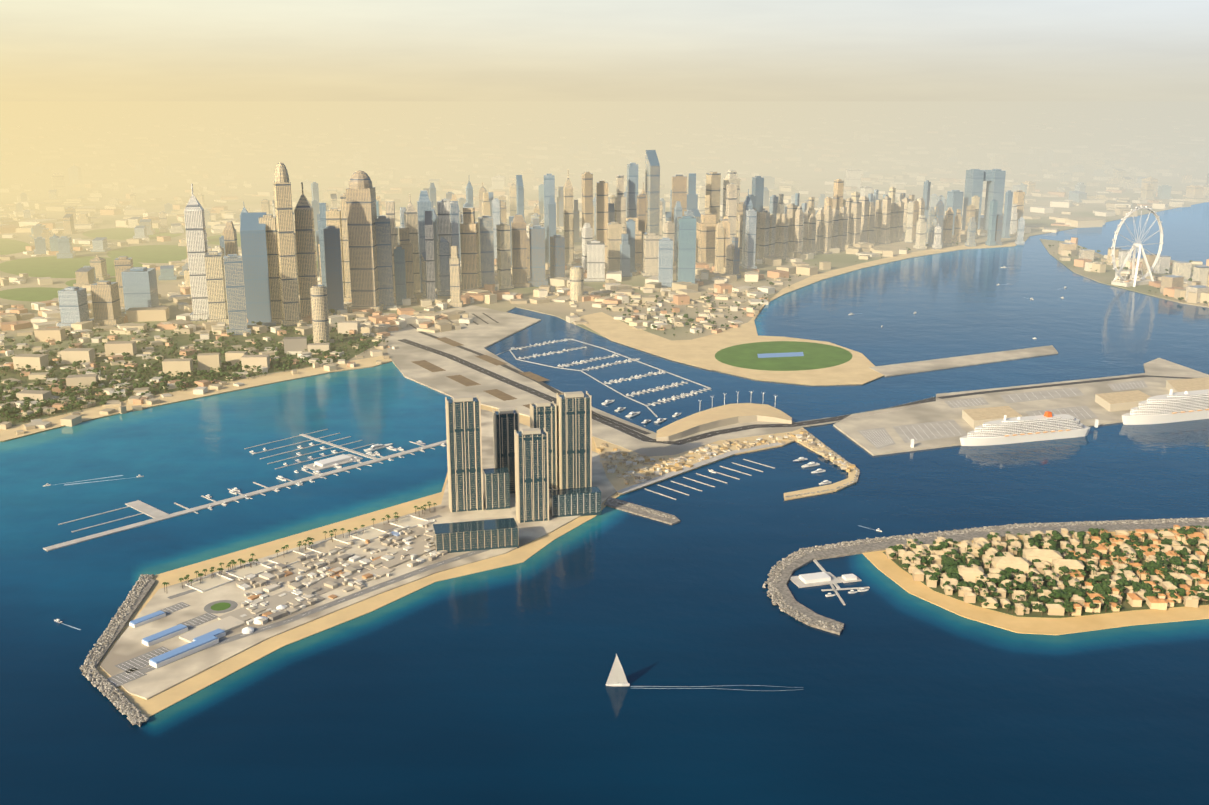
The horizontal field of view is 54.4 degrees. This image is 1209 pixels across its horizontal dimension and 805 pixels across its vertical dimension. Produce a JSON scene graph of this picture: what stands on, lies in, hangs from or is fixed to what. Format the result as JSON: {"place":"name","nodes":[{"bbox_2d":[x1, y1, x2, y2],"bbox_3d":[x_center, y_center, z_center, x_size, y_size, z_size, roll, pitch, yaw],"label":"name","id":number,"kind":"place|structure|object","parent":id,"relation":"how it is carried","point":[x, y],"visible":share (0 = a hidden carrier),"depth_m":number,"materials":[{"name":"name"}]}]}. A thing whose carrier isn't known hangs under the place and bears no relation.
{"place":"outdoors","nodes":[
{"label":"outdoors","id":0,"kind":"place"},
{"bbox_2d":[0,323,374,423],"bbox_3d":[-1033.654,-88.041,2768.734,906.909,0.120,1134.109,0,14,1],"label":"resort garden ground","id":1,"kind":"structure","parent":0,"point":[183,339],"depth_m":2828.53,"materials":[{"name":"green plant"}]},
{"bbox_2d":[0,356,391,440],"bbox_3d":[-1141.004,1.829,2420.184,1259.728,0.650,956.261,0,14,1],"label":"beach sand","id":2,"kind":"structure","parent":0,"point":[86,414],"depth_m":2509.01,"materials":[{"name":"beige sand"}]},
{"bbox_2d":[100,409,616,699],"bbox_3d":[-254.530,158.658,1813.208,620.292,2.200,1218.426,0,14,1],"label":"peninsula","id":3,"kind":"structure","parent":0,"point":[128,645],"depth_m":1495.56},
{"bbox_2d":[107,515,453,686],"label":"buildings","id":4,"kind":"structure","parent":3,"relation":"on","point":[264,609],"depth_m":1505.30,"materials":[{"name":"paint"}]},
{"bbox_2d":[433,391,600,552],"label":"high-rise towers","id":5,"kind":"structure","parent":3,"relation":"on","point":[540,457],"depth_m":1766.57,"materials":[{"name":"paint"}]},
{"bbox_2d":[97,327,856,717],"bbox_3d":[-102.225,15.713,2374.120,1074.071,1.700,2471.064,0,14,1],"label":"sandy beach","id":6,"kind":"structure","parent":0,"point":[201,681],"depth_m":1543.35,"materials":[{"name":"beige sand"}]},
{"bbox_2d":[385,305,802,456],"bbox_3d":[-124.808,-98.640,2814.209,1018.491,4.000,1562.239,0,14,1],"label":"paved ground","id":7,"kind":"structure","parent":0,"point":[480,337],"depth_m":2679.70,"materials":[{"name":"concrete"}]},
{"bbox_2d":[123,313,1190,679],"bbox_3d":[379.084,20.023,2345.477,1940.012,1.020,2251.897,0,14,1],"label":"roads","id":8,"kind":"structure","parent":7,"relation":"on","point":[607,421],"depth_m":2293.13,"materials":[{"name":"grey asphalt"}]},
{"bbox_2d":[0,202,1208,804],"bbox_3d":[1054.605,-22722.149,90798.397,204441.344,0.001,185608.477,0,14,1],"label":"sea water","id":9,"kind":"structure","parent":0,"point":[486,688],"depth_m":1430.95,"materials":[{"name":"blue liquid"}]},
{"bbox_2d":[82,575,154,726],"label":"rock breakwater","id":10,"kind":"object","parent":9,"relation":"in","point":[143,595],"visible":0.29,"depth_m":1402.44,"materials":[{"name":"grey stone"}]},
{"bbox_2d":[55,267,1024,690],"bbox_3d":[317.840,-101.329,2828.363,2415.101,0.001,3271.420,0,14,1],"label":"boat wake","id":11,"kind":"object","parent":9,"relation":"on","point":[727,685],"visible":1,"depth_m":1255.05,"materials":[{"name":"white liquid"}]},
{"bbox_2d":[43,266,1066,623],"bbox_3d":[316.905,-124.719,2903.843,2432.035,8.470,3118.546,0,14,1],"label":"boats","id":12,"kind":"object","parent":9,"relation":"on","point":[389,446],"visible":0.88,"depth_m":2102.39,"materials":[{"name":"white paint"}]},
{"bbox_2d":[605,654,629,686],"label":"sail boat","id":13,"kind":"object","parent":9,"relation":"on","point":[616,677],"visible":0.92,"depth_m":1253.81,"materials":[{"name":"white fabric"}]},
{"bbox_2d":[604,497,679,524],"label":"jetty","id":14,"kind":"object","parent":9,"relation":"in","point":[630,509],"visible":0.72,"depth_m":1781.97,"materials":[{"name":"grey concrete"}]},
{"bbox_2d":[79,429,1208,724],"bbox_3d":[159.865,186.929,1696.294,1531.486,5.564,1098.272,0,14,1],"label":"breakwater boulder","id":15,"kind":"object","parent":9,"relation":"in","point":[121,701],"visible":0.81,"depth_m":1481.72,"materials":[{"name":"grey stone"}]},
{"bbox_2d":[960,389,1208,445],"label":"cruise ships","id":16,"kind":"object","parent":9,"relation":"on","point":[1171,407],"visible":1,"depth_m":2174.03,"materials":[{"name":"paint"}]},
{"bbox_2d":[0,101,1208,441],"bbox_3d":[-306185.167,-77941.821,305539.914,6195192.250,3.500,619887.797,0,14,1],"label":"mainland","id":17,"kind":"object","parent":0,"point":[972,119],"depth_m":16208.76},
{"bbox_2d":[0,238,30,254],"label":"green field","id":18,"kind":"structure","parent":17,"relation":"on","point":[8,246],"depth_m":5012.33,"materials":[{"name":"green plant"}]},
{"bbox_2d":[0,287,63,301],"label":"green field","id":19,"kind":"structure","parent":17,"relation":"on","point":[37,294],"depth_m":3774.26,"materials":[{"name":"green plant"}]},
{"bbox_2d":[0,256,142,277],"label":"green field","id":20,"kind":"structure","parent":17,"relation":"on","point":[52,266],"depth_m":4410.22,"materials":[{"name":"green plant"}]},
{"bbox_2d":[65,277,115,286],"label":"green field","id":21,"kind":"structure","parent":17,"relation":"on","point":[72,282],"depth_m":4044.30,"materials":[{"name":"green plant"}]},
{"bbox_2d":[82,228,181,239],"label":"green field","id":22,"kind":"structure","parent":17,"relation":"on","point":[119,233],"depth_m":5501.70,"materials":[{"name":"green plant"}]},
{"bbox_2d":[107,245,186,262],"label":"green field","id":23,"kind":"structure","parent":17,"relation":"on","point":[155,254],"depth_m":4784.17,"materials":[{"name":"green plant"}]},
{"bbox_2d":[207,233,316,246],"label":"green field","id":24,"kind":"structure","parent":17,"relation":"on","point":[213,240],"depth_m":5227.28,"materials":[{"name":"green plant"}]},
{"bbox_2d":[0,104,1208,434],"bbox_3d":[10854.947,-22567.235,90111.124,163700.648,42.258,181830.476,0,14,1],"label":"city blocks","id":25,"kind":"structure","parent":17,"relation":"on","point":[364,322],"depth_m":4686.05,"materials":[{"name":"paint"}]},
{"bbox_2d":[0,122,1208,342],"bbox_3d":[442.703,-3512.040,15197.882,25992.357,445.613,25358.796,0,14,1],"label":"skyscrapers","id":26,"kind":"structure","parent":17,"relation":"on","point":[368,258],"depth_m":4111.48,"materials":[{"name":"glass"}]},
{"bbox_2d":[671,320,883,385],"bbox_3d":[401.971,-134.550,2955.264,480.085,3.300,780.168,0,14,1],"label":"dropzone sand","id":27,"kind":"structure","parent":17,"relation":"on","point":[704,350],"depth_m":2784.72,"materials":[{"name":"beige sand"}]},
{"bbox_2d":[715,341,851,370],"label":"lawn","id":28,"kind":"structure","parent":17,"relation":"on","point":[817,356],"depth_m":2859.84,"materials":[{"name":"green plant"}]},
{"bbox_2d":[579,241,1024,369],"bbox_3d":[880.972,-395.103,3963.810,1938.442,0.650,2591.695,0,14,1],"label":"beach","id":29,"kind":"structure","parent":17,"relation":"on","point":[610,327],"depth_m":3284.47,"materials":[{"name":"beige sand"}]},
{"bbox_2d":[0,0,1208,100],"label":"sky","id":30,"kind":"structure","parent":0,"point":[51,50],"materials":[{"name":"beige"}]},
{"bbox_2d":[656,391,791,440],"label":"curved building","id":31,"kind":"structure","parent":0,"point":[718,416],"depth_m":2268.98,"materials":[{"name":"beige concrete"}]},
{"bbox_2d":[593,428,859,500],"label":"quay pavement","id":32,"kind":"structure","parent":0,"point":[617,483],"depth_m":2033.90,"materials":[{"name":"concrete"}]},
{"bbox_2d":[596,430,855,484],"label":"harbour yard clutter","id":33,"kind":"object","parent":32,"relation":"on","point":[679,462],"visible":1,"depth_m":2036.95,"materials":[{"name":"paint"}]},
{"bbox_2d":[757,352,803,357],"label":"lawn pond","id":34,"kind":"structure","parent":0,"point":[789,354],"depth_m":2881.86,"materials":[{"name":"blue"}]},
{"bbox_2d":[794,418,837,426],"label":"bridge","id":35,"kind":"structure","parent":0,"point":[817,424],"depth_m":2265.14,"materials":[{"name":"grey concrete"}]},
{"bbox_2d":[869,345,1057,376],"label":"runway pier pavement","id":36,"kind":"structure","parent":0,"point":[918,366],"depth_m":2803.71,"materials":[{"name":"concrete"}]},
{"bbox_2d":[833,358,1208,455],"bbox_3d":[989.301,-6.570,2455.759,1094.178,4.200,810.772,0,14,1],"label":"cruise terminal pier","id":37,"kind":"structure","parent":0,"point":[939,410],"depth_m":2374.64,"materials":[{"name":"concrete"}]},
{"bbox_2d":[857,377,1208,448],"bbox_3d":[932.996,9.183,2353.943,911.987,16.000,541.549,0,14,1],"label":"terminal buildings","id":38,"kind":"structure","parent":37,"relation":"on","point":[877,438],"depth_m":2351.29,"materials":[{"name":"concrete"},{"name":"paint"},{"name":"white paint"}]},
{"bbox_2d":[883,535,1208,617],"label":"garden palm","id":39,"kind":"object","parent":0,"point":[1127,606],"visible":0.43,"depth_m":1485.42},
{"bbox_2d":[0,241,1208,615],"bbox_3d":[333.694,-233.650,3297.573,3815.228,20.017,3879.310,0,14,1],"label":"trees","id":40,"kind":"object","parent":39,"relation":"on","point":[1068,591],"visible":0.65,"depth_m":1643.70,"materials":[{"name":"green plant"}]},
{"bbox_2d":[862,528,1208,634],"bbox_3d":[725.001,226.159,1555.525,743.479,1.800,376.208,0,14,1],"label":"sandy beach","id":41,"kind":"structure","parent":39,"relation":"on","point":[890,569],"depth_m":1426.29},
{"bbox_2d":[885,525,1208,615],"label":"houses","id":42,"kind":"structure","parent":39,"relation":"on","point":[1050,558],"depth_m":1544.44,"materials":[{"name":"painted plaster"},{"name":"concrete"},{"name":"terracotta"}]},
{"bbox_2d":[1040,239,1208,307],"bbox_3d":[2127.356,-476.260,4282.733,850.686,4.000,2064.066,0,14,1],"label":"island","id":43,"kind":"structure","parent":0,"point":[1107,276],"depth_m":4226.42,"materials":[{"name":"beige sand"}]},
{"bbox_2d":[1058,243,1208,302],"bbox_3d":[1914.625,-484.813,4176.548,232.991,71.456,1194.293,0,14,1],"label":"buildings","id":44,"kind":"structure","parent":43,"relation":"on","point":[1181,271],"depth_m":4070.84,"materials":[{"name":"concrete"}]},
{"bbox_2d":[1110,206,1163,286],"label":"ferris wheel","id":45,"kind":"object","parent":43,"relation":"on","point":[1135,281],"visible":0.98,"depth_m":3953.53,"materials":[{"name":"white metal"}]},
{"label":"sea","id":46,"kind":"structure","parent":0,"visible":0},
{"bbox_2d":[43,339,869,604],"bbox_3d":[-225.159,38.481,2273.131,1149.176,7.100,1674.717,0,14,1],"label":"marina docks","id":47,"kind":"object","parent":46,"relation":"on","point":[823,577],"visible":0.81,"depth_m":1946.92,"materials":[{"name":"white paint"}]},
{"bbox_2d":[768,517,1208,634],"bbox_3d":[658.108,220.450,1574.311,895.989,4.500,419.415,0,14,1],"label":"breakwater","id":48,"kind":"object","parent":46,"relation":"on","point":[787,573],"visible":0.48,"depth_m":1651.95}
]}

